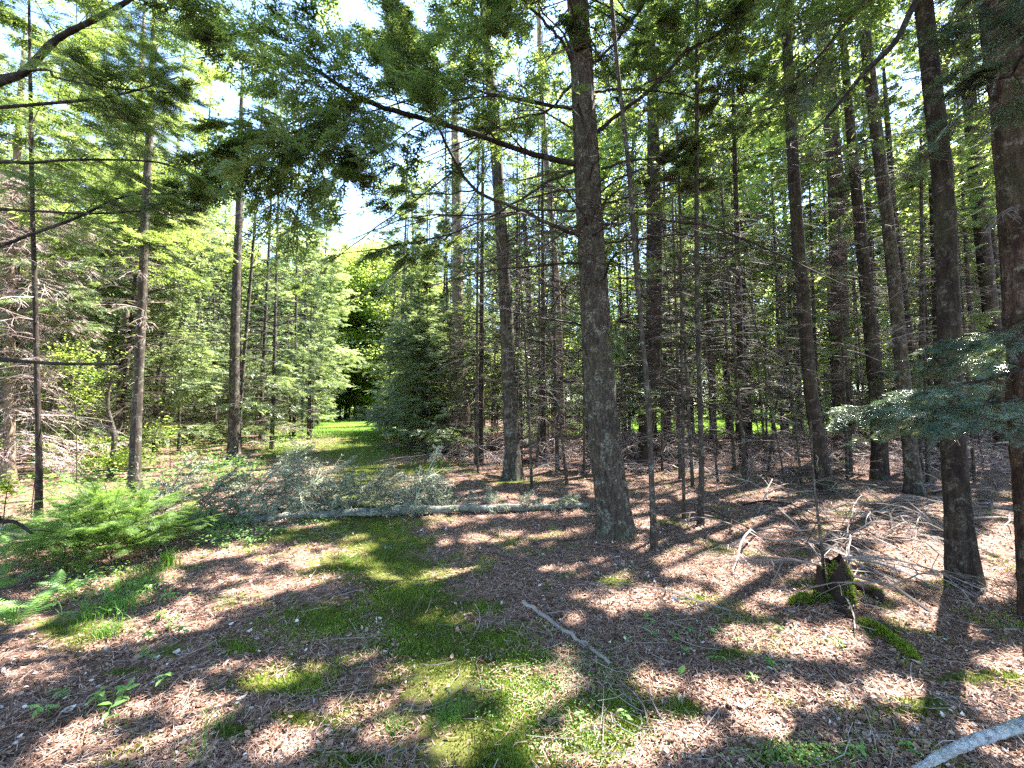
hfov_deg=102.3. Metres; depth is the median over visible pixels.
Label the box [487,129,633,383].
broadleaf tree
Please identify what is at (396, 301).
evergreen
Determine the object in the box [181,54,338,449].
hemlock tree
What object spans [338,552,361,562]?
fern
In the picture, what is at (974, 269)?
conifer tree
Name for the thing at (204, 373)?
hemlock tree
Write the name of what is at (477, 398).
bare sapling
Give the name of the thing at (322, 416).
young fir
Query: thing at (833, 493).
fallen branch
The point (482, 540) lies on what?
stick
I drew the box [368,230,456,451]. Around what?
evergreen
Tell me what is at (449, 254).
hemlock tree
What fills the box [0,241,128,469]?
young fir
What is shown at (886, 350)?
hemlock tree
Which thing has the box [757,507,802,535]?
fallen branch
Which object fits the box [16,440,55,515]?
maple sapling
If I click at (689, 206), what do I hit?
conifer tree
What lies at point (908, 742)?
seedling
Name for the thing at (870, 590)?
mossy root
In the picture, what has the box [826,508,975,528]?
fallen branch
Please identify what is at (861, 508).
fallen branch
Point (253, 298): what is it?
conifer tree
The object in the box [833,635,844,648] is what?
seedling
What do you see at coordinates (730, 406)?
bare sapling
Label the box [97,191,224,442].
young fir
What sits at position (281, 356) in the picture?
young fir
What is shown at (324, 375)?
young fir
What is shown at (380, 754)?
stick
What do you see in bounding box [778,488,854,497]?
fallen branch
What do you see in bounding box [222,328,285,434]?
young fir
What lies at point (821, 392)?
bare sapling
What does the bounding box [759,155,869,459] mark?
conifer tree
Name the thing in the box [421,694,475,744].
grass tuft
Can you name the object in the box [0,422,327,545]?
undergrowth
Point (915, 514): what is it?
fallen branch
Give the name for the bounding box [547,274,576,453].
bare sapling
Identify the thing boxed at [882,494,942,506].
fallen branch
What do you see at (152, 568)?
grass tuft
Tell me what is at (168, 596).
seedling
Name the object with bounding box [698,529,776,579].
fallen branch
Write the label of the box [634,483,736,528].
fallen branch
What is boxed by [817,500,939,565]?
fallen branch
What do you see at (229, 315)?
young fir
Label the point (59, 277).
young fir
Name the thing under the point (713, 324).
conifer tree
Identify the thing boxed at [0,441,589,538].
fallen tree
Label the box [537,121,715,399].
broadleaf tree
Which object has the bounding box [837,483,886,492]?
fallen branch
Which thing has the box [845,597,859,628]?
stick
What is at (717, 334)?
broadleaf tree
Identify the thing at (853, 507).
fallen branch
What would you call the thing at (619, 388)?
bare sapling
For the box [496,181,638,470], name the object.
hemlock tree
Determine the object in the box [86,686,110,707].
seedling
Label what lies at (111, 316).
hemlock tree
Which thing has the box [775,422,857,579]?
sapling
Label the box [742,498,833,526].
fallen branch
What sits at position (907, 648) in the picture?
rotten log
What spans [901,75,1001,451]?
conifer tree
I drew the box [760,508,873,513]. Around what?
fallen branch
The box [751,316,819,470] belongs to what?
bare sapling
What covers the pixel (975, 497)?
fallen branch
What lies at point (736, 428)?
conifer tree
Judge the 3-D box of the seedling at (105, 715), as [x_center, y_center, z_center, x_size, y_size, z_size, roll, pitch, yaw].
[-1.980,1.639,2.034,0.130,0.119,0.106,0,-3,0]
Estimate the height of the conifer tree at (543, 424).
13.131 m
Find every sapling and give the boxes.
[0,0,146,523]
[0,471,26,524]
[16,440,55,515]
[41,352,83,489]
[162,415,179,465]
[191,438,204,471]
[440,194,500,472]
[469,260,571,488]
[485,298,501,446]
[485,311,536,445]
[488,368,500,449]
[489,245,549,445]
[490,236,585,484]
[490,261,548,458]
[501,342,536,430]
[520,234,577,467]
[525,318,552,444]
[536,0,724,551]
[546,196,621,472]
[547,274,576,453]
[566,260,582,425]
[578,292,648,468]
[585,275,647,460]
[608,257,636,447]
[614,323,638,450]
[622,127,723,521]
[622,175,706,470]
[628,196,696,450]
[630,225,727,486]
[632,152,712,462]
[658,244,743,481]
[673,246,718,422]
[683,172,744,458]
[694,152,818,488]
[699,132,771,473]
[709,255,756,420]
[721,233,837,483]
[732,300,804,465]
[742,281,800,451]
[742,291,762,442]
[743,313,787,447]
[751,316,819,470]
[771,349,818,460]
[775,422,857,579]
[798,321,831,447]
[805,154,884,480]
[805,319,893,463]
[820,183,887,457]
[820,203,901,456]
[825,293,882,447]
[852,212,892,393]
[852,312,887,407]
[862,281,917,439]
[868,156,979,481]
[888,263,1007,473]
[909,193,989,440]
[919,211,1001,482]
[926,303,1003,463]
[959,120,1005,451]
[959,267,1004,429]
[961,290,991,450]
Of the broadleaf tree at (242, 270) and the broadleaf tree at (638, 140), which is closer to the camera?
the broadleaf tree at (638, 140)
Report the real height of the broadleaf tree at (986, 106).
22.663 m
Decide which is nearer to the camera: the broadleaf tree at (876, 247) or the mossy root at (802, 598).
the mossy root at (802, 598)
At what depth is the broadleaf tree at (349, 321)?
47.98 m
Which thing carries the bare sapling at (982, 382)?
on the forest floor
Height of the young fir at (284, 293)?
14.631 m
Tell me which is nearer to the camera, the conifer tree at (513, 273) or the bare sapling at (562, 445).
the bare sapling at (562, 445)
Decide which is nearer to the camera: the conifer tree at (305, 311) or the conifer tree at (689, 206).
the conifer tree at (689, 206)
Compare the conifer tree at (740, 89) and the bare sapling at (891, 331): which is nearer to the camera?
the conifer tree at (740, 89)
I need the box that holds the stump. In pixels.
[824,554,860,607]
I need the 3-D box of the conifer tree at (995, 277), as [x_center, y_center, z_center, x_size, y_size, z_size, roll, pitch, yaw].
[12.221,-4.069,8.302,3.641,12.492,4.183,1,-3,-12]
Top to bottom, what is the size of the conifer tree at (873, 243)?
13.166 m
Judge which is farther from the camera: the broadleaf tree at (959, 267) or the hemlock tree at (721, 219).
the broadleaf tree at (959, 267)
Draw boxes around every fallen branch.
[574,562,731,612]
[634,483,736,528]
[660,503,749,540]
[677,516,744,532]
[686,478,751,498]
[696,547,930,615]
[697,476,734,482]
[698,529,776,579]
[706,474,761,488]
[723,471,767,485]
[728,519,775,548]
[736,480,817,513]
[741,470,795,491]
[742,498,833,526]
[749,525,811,532]
[752,474,790,498]
[754,522,892,564]
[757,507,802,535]
[759,468,833,475]
[759,537,898,580]
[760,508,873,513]
[760,537,880,564]
[773,521,893,555]
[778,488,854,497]
[783,482,824,503]
[785,474,881,498]
[792,472,841,485]
[792,513,886,529]
[793,498,930,557]
[795,485,866,502]
[800,538,942,601]
[814,555,1014,605]
[815,499,862,520]
[816,499,920,533]
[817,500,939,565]
[818,533,901,572]
[824,479,903,515]
[826,459,900,503]
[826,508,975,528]
[827,500,926,513]
[828,524,900,543]
[829,506,869,522]
[829,532,889,557]
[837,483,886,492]
[839,511,898,530]
[842,495,889,517]
[843,492,876,501]
[845,503,996,556]
[861,497,940,531]
[861,504,916,531]
[863,502,987,537]
[867,495,942,516]
[869,510,934,528]
[873,498,934,542]
[874,508,941,550]
[881,564,1015,599]
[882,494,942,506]
[885,535,1014,603]
[891,536,943,560]
[893,532,943,546]
[897,472,941,488]
[897,517,943,529]
[909,510,986,520]
[927,491,1012,504]
[929,487,1010,497]
[931,464,1008,477]
[934,497,1012,506]
[969,471,1010,487]
[971,466,997,488]
[973,506,1012,508]
[974,514,1013,518]
[975,522,1013,540]
[976,509,1013,535]
[986,556,1016,591]
[987,507,1012,514]
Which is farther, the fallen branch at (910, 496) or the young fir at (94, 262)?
the young fir at (94, 262)
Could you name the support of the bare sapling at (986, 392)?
on the forest floor
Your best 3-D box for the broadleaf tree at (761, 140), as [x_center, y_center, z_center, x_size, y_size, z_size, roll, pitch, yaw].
[11.277,-7.132,21.652,10.191,20.280,12.393,-2,-4,33]
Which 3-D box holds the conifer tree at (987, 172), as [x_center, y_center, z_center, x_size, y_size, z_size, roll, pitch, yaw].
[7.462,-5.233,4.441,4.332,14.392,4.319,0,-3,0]
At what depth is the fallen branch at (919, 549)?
4.26 m
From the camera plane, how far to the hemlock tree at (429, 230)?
31.45 m
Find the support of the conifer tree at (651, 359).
on the forest floor
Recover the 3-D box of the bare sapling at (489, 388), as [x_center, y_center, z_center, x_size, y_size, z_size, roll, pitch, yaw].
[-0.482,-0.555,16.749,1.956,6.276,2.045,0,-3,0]
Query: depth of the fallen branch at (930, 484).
8.08 m
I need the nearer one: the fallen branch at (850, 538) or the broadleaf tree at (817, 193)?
the fallen branch at (850, 538)
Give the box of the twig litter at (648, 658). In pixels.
[0,450,1023,767]
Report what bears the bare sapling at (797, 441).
on the forest floor
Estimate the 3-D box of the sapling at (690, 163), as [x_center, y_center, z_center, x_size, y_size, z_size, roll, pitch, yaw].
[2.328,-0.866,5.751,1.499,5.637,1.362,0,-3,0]
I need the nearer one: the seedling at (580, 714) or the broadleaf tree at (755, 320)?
the seedling at (580, 714)
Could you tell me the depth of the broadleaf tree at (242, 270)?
42.61 m
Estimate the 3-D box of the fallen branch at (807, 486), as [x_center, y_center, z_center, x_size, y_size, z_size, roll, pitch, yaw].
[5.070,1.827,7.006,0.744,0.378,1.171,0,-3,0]
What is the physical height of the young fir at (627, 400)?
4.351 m
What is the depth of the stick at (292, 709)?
2.13 m
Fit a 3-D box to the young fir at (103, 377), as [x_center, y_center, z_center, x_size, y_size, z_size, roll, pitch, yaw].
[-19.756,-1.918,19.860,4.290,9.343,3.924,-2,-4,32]
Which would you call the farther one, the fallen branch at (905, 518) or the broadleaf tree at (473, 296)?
the broadleaf tree at (473, 296)
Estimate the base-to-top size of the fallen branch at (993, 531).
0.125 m
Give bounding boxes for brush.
[242,401,1009,482]
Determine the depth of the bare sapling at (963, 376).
7.80 m
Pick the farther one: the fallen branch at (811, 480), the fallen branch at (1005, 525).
the fallen branch at (811, 480)
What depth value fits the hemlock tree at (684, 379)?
13.47 m
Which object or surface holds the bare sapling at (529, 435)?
on the forest floor
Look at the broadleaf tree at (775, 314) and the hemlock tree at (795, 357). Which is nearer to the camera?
the hemlock tree at (795, 357)
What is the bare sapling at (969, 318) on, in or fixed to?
on the forest floor
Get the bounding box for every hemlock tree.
[0,0,235,534]
[0,0,239,439]
[0,1,175,453]
[20,55,187,443]
[42,12,245,452]
[94,64,262,441]
[128,44,311,464]
[146,73,348,450]
[159,57,336,442]
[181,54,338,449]
[242,122,347,436]
[279,211,347,421]
[281,190,368,424]
[337,129,440,395]
[354,183,422,412]
[366,158,420,411]
[370,90,501,450]
[390,171,448,395]
[397,178,448,395]
[397,231,493,458]
[425,98,531,464]
[434,179,490,400]
[452,183,551,442]
[478,124,581,457]
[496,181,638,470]
[519,228,641,458]
[552,267,634,429]
[611,167,692,436]
[612,171,736,460]
[618,194,764,478]
[672,177,805,481]
[717,262,802,460]
[748,283,831,449]
[749,248,852,456]
[766,0,1023,767]
[783,215,931,476]
[834,127,1004,474]
[853,255,930,444]
[884,233,999,404]
[911,276,971,429]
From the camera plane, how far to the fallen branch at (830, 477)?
7.31 m
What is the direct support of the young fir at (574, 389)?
on the forest floor
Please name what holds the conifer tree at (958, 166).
on the forest floor
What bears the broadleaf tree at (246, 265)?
on the forest floor
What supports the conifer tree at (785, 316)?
on the forest floor
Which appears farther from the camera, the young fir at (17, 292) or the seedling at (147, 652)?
the young fir at (17, 292)
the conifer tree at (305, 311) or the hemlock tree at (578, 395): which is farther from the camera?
the conifer tree at (305, 311)
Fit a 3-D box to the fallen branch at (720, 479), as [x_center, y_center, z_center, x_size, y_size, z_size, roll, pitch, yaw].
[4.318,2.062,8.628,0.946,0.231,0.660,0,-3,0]
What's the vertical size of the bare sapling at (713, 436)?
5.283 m
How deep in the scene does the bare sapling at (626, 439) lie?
10.43 m
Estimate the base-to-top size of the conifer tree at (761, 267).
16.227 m
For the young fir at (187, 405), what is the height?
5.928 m
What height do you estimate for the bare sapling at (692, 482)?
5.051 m
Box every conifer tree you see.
[0,0,241,492]
[0,140,41,269]
[185,225,230,375]
[191,243,231,355]
[242,282,263,364]
[249,265,271,352]
[252,212,310,392]
[254,154,352,430]
[258,289,299,407]
[278,292,331,439]
[290,238,350,399]
[300,255,344,408]
[386,96,499,454]
[411,56,547,462]
[468,113,565,449]
[480,30,582,463]
[487,179,550,440]
[509,4,586,456]
[519,138,585,444]
[551,220,626,435]
[559,0,757,465]
[566,0,871,525]
[602,5,721,457]
[604,127,693,442]
[605,185,662,442]
[620,96,711,440]
[632,0,1003,591]
[642,181,718,448]
[647,0,896,492]
[656,3,852,467]
[672,203,744,441]
[679,0,985,495]
[682,171,748,443]
[700,185,778,451]
[706,110,789,439]
[707,167,790,440]
[728,0,940,457]
[732,0,982,479]
[740,98,851,446]
[742,184,823,450]
[757,244,825,437]
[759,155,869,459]
[774,139,883,429]
[803,6,979,458]
[815,79,929,425]
[820,212,889,437]
[822,153,929,432]
[854,3,1000,460]
[865,144,931,367]
[873,144,1002,458]
[875,11,1008,460]
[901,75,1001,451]
[908,255,962,378]
[924,85,1001,315]
[928,153,999,419]
[947,19,1006,446]
[954,104,994,195]
[954,120,1001,416]
[961,188,997,383]
[980,264,1000,317]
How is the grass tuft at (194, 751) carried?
on the forest floor
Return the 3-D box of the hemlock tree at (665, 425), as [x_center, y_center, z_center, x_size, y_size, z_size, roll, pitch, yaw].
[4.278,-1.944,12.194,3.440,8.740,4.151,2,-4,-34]
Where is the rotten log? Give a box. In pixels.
[833,606,926,664]
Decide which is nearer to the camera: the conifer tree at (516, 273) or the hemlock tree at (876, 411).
the hemlock tree at (876, 411)
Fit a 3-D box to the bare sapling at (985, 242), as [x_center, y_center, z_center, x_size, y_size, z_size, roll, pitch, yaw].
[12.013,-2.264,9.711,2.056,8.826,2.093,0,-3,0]
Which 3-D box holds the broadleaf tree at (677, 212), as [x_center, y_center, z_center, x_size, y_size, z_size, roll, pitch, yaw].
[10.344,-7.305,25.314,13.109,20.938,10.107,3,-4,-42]
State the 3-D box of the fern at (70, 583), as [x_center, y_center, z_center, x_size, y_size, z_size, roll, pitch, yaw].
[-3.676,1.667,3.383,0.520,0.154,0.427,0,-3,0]
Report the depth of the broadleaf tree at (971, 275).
22.29 m
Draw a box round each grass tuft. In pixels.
[45,581,164,632]
[68,614,138,647]
[78,562,175,599]
[108,559,197,585]
[157,720,234,767]
[159,546,180,569]
[191,702,251,733]
[213,591,233,602]
[375,703,418,744]
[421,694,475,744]
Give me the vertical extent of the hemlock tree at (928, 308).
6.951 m
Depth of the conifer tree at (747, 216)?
16.74 m
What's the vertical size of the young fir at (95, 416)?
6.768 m
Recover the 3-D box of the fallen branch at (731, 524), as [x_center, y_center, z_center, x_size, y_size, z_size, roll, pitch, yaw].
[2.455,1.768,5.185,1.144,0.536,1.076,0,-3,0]
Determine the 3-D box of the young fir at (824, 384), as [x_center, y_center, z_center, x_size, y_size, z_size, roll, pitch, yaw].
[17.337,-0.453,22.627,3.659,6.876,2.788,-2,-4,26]
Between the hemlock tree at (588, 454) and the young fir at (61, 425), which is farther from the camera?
the young fir at (61, 425)
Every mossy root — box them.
[786,590,833,607]
[853,578,884,602]
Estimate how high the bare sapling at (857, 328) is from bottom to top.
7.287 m
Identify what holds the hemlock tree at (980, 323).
on the forest floor
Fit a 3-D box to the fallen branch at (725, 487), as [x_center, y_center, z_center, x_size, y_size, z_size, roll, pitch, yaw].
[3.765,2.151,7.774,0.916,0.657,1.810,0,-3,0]
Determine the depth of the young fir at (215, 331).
22.40 m
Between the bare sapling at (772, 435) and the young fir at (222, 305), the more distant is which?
the young fir at (222, 305)
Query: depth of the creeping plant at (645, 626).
2.95 m
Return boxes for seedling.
[26,704,60,717]
[44,687,72,699]
[57,611,80,622]
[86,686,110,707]
[99,590,113,601]
[99,699,127,726]
[114,677,138,704]
[136,645,155,658]
[140,629,155,638]
[154,672,172,688]
[155,611,165,620]
[160,590,178,600]
[165,613,179,631]
[168,625,192,632]
[574,710,585,720]
[617,708,632,723]
[707,656,725,661]
[743,672,759,681]
[763,656,776,666]
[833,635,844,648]
[848,740,865,756]
[899,740,920,756]
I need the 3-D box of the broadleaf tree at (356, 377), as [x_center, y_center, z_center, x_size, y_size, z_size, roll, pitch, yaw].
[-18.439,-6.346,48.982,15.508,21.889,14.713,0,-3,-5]
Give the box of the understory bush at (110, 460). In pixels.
[15,330,175,478]
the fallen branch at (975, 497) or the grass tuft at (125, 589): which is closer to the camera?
the grass tuft at (125, 589)
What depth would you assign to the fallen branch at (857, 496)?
6.72 m
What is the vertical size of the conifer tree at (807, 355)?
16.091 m
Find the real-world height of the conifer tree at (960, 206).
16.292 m
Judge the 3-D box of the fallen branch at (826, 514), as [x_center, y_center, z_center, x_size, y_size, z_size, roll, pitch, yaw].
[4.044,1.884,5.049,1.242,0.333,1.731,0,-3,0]
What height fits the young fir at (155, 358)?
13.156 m
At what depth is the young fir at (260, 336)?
25.04 m
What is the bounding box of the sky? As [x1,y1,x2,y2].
[0,0,986,407]
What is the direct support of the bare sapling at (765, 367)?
on the forest floor
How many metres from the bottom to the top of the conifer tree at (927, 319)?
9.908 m
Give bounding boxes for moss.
[0,461,1023,767]
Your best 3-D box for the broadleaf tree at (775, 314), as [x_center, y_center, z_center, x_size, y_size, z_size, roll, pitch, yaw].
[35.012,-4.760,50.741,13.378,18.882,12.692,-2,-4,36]
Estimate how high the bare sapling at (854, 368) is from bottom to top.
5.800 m
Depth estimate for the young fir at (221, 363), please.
19.24 m
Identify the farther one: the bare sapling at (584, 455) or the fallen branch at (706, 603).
the bare sapling at (584, 455)
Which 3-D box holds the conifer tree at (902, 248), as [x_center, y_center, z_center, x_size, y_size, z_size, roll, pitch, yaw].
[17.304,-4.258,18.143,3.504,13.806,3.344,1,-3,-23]
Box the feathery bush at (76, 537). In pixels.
[0,467,222,572]
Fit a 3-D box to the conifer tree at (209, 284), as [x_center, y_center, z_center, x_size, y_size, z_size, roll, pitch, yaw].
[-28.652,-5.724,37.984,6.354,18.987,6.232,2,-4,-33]
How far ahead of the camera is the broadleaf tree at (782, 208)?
23.45 m
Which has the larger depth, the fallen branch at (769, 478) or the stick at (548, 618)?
the fallen branch at (769, 478)
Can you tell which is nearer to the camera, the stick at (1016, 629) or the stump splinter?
the stick at (1016, 629)
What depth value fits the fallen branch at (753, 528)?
5.11 m
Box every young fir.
[0,126,75,394]
[0,148,211,461]
[0,185,56,413]
[0,212,47,452]
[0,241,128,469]
[0,244,86,459]
[0,299,44,433]
[0,341,57,442]
[16,252,130,452]
[29,361,91,433]
[38,41,226,445]
[39,141,104,428]
[42,268,149,429]
[55,148,177,437]
[56,361,128,435]
[82,333,143,425]
[93,321,166,437]
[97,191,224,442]
[110,267,227,454]
[112,176,228,444]
[127,266,178,416]
[145,328,209,426]
[153,289,195,369]
[159,321,218,438]
[160,259,254,422]
[163,306,209,381]
[167,209,264,437]
[170,241,282,436]
[170,282,255,444]
[181,344,249,439]
[205,280,253,368]
[207,280,245,394]
[208,299,249,422]
[215,284,259,400]
[216,242,288,424]
[216,298,300,434]
[219,281,276,430]
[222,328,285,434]
[245,234,315,402]
[246,361,288,433]
[253,311,318,437]
[264,337,292,412]
[286,319,338,428]
[300,321,338,418]
[304,341,336,426]
[484,291,502,426]
[495,330,538,414]
[522,323,550,424]
[547,343,585,437]
[611,319,638,424]
[615,346,638,443]
[657,337,691,427]
[818,271,890,416]
[820,332,829,433]
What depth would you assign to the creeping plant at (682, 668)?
2.43 m
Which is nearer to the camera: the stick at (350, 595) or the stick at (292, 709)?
the stick at (292, 709)
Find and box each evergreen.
[343,249,418,433]
[353,238,434,442]
[359,262,415,437]
[363,237,454,445]
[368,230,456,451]
[370,206,456,438]
[371,293,400,412]
[379,258,471,452]
[396,217,486,448]
[398,206,491,445]
[468,318,502,421]
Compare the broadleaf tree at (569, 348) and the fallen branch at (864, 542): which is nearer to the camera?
the fallen branch at (864, 542)
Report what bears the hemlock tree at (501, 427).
on the forest floor
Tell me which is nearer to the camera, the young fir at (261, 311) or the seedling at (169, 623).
the seedling at (169, 623)
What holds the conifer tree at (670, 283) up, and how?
on the forest floor
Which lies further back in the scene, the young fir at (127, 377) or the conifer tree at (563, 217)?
the conifer tree at (563, 217)
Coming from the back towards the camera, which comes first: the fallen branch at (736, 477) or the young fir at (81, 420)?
the young fir at (81, 420)
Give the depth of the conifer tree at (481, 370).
12.11 m
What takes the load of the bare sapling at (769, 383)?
on the forest floor
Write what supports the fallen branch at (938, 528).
on the forest floor
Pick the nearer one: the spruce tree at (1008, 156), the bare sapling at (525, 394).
the spruce tree at (1008, 156)
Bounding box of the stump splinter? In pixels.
[813,563,828,594]
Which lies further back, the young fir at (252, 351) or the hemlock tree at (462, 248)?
the young fir at (252, 351)
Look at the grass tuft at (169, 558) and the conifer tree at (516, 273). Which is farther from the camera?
the conifer tree at (516, 273)
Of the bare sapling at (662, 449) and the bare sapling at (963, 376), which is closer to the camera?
the bare sapling at (963, 376)
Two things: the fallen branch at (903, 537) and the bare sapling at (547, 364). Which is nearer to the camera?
the fallen branch at (903, 537)
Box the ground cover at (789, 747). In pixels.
[16,511,888,767]
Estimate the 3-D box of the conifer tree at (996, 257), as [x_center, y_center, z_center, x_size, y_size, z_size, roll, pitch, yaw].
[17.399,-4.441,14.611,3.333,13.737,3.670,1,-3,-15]
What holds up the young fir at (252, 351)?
on the forest floor
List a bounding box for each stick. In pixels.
[284,701,311,713]
[335,584,364,615]
[374,745,427,756]
[378,658,404,663]
[430,534,511,555]
[518,535,592,542]
[521,600,611,665]
[780,666,841,694]
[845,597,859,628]
[866,729,901,766]
[962,628,1019,633]
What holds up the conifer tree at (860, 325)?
on the forest floor
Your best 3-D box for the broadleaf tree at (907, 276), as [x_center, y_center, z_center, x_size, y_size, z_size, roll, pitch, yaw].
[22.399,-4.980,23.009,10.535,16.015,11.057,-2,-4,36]
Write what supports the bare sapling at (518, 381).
on the forest floor
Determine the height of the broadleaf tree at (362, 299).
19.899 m
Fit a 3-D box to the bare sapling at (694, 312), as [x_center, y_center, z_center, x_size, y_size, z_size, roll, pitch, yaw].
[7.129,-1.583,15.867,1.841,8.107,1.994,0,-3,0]
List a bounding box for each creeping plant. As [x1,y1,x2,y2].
[643,613,658,633]
[676,645,688,674]
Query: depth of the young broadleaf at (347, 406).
47.82 m
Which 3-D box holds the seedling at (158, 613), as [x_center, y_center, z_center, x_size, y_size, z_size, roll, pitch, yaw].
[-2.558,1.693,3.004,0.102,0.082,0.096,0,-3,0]
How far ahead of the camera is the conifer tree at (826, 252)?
17.03 m
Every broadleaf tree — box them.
[1,126,76,230]
[162,197,266,367]
[191,240,266,339]
[209,254,303,394]
[242,221,354,398]
[312,241,386,419]
[319,234,398,418]
[321,233,388,416]
[325,291,370,418]
[326,252,438,416]
[328,147,476,408]
[336,238,408,418]
[406,201,535,424]
[420,267,473,325]
[424,19,618,437]
[428,185,494,355]
[436,244,491,410]
[464,206,570,407]
[465,245,535,423]
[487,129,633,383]
[489,259,547,335]
[505,1,681,437]
[524,20,779,366]
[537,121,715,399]
[547,291,580,399]
[606,191,730,423]
[607,128,752,428]
[608,260,643,375]
[609,154,790,435]
[626,30,840,437]
[669,108,819,429]
[682,54,904,435]
[686,218,788,412]
[704,25,912,407]
[704,303,730,416]
[741,1,979,438]
[747,215,858,408]
[756,274,825,382]
[770,164,917,406]
[811,120,955,383]
[814,156,994,390]
[859,153,998,391]
[876,182,998,434]
[879,160,998,364]
[882,188,997,336]
[947,46,991,154]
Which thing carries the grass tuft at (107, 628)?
on the forest floor
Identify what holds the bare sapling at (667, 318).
on the forest floor
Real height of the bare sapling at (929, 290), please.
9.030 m
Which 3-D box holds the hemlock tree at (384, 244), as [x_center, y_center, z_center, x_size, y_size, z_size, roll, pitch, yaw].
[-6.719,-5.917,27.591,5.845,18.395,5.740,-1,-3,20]
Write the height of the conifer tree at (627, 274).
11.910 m
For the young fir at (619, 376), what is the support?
on the forest floor
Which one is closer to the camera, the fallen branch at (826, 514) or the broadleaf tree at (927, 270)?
the fallen branch at (826, 514)
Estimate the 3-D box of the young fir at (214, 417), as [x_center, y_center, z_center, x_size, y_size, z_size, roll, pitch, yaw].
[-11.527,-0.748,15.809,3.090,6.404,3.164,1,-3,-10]
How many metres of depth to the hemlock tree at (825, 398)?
9.65 m
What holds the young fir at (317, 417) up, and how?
on the forest floor
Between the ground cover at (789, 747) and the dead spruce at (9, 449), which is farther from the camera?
the dead spruce at (9, 449)
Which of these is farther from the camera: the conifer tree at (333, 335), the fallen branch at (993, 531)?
the conifer tree at (333, 335)
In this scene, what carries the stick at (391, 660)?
on the forest floor
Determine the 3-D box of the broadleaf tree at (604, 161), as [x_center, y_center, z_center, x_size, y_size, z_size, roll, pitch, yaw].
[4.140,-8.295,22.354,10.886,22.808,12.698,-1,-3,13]
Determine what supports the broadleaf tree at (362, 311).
on the forest floor
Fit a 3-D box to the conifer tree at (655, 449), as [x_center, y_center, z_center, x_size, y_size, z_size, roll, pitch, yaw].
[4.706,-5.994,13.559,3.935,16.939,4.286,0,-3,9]
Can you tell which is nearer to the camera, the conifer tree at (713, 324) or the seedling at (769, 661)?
the seedling at (769, 661)
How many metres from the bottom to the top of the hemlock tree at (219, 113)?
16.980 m
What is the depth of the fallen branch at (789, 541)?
4.50 m
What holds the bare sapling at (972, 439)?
on the forest floor
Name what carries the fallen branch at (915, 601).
on the forest floor
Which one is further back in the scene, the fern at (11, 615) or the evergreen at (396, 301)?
the evergreen at (396, 301)
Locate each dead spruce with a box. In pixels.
[0,15,127,484]
[24,0,219,453]
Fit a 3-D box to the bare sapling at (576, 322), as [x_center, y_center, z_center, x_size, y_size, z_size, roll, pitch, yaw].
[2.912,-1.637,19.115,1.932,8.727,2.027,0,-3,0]
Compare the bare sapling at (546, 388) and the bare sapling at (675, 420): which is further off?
the bare sapling at (546, 388)
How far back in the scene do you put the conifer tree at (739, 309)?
10.95 m
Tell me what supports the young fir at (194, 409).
on the forest floor
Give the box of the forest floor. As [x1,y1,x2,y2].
[0,408,1023,767]
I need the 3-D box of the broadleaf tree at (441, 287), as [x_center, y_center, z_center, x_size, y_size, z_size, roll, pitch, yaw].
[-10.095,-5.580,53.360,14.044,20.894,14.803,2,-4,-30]
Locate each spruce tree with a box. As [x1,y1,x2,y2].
[130,0,843,540]
[290,0,615,480]
[714,0,1023,619]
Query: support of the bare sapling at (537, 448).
on the forest floor
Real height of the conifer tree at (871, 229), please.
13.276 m
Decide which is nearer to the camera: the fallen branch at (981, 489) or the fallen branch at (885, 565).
the fallen branch at (885, 565)
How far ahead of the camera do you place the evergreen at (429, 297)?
13.55 m
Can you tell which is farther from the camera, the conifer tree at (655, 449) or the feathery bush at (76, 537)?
the conifer tree at (655, 449)
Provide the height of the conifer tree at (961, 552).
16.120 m
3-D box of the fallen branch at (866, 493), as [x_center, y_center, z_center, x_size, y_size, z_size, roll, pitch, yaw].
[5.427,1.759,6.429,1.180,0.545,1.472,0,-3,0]
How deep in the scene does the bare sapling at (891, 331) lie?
13.74 m
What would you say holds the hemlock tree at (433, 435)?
on the forest floor
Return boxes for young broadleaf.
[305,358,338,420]
[320,363,351,419]
[335,376,359,419]
[343,364,387,419]
[344,371,375,419]
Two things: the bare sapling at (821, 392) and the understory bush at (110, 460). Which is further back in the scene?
the bare sapling at (821, 392)
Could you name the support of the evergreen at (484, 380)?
on the forest floor
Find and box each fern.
[0,563,50,587]
[0,569,101,612]
[0,587,65,624]
[33,572,98,595]
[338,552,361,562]
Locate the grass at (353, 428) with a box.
[33,416,895,767]
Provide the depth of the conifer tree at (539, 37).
13.66 m
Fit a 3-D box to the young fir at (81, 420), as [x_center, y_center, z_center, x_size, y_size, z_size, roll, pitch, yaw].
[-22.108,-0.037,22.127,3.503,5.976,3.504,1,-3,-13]
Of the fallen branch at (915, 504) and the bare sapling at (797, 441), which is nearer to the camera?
the fallen branch at (915, 504)
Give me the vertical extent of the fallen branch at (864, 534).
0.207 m
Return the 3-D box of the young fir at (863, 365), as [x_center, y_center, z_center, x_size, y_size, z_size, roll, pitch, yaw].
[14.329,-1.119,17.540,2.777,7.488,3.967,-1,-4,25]
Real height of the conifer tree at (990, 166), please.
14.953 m
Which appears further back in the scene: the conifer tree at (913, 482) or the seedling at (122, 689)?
the conifer tree at (913, 482)
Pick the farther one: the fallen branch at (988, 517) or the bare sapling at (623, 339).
the bare sapling at (623, 339)
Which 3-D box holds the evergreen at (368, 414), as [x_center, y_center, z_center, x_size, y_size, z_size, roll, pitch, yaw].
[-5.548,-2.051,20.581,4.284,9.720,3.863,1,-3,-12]
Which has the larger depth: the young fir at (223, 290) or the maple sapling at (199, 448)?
the young fir at (223, 290)

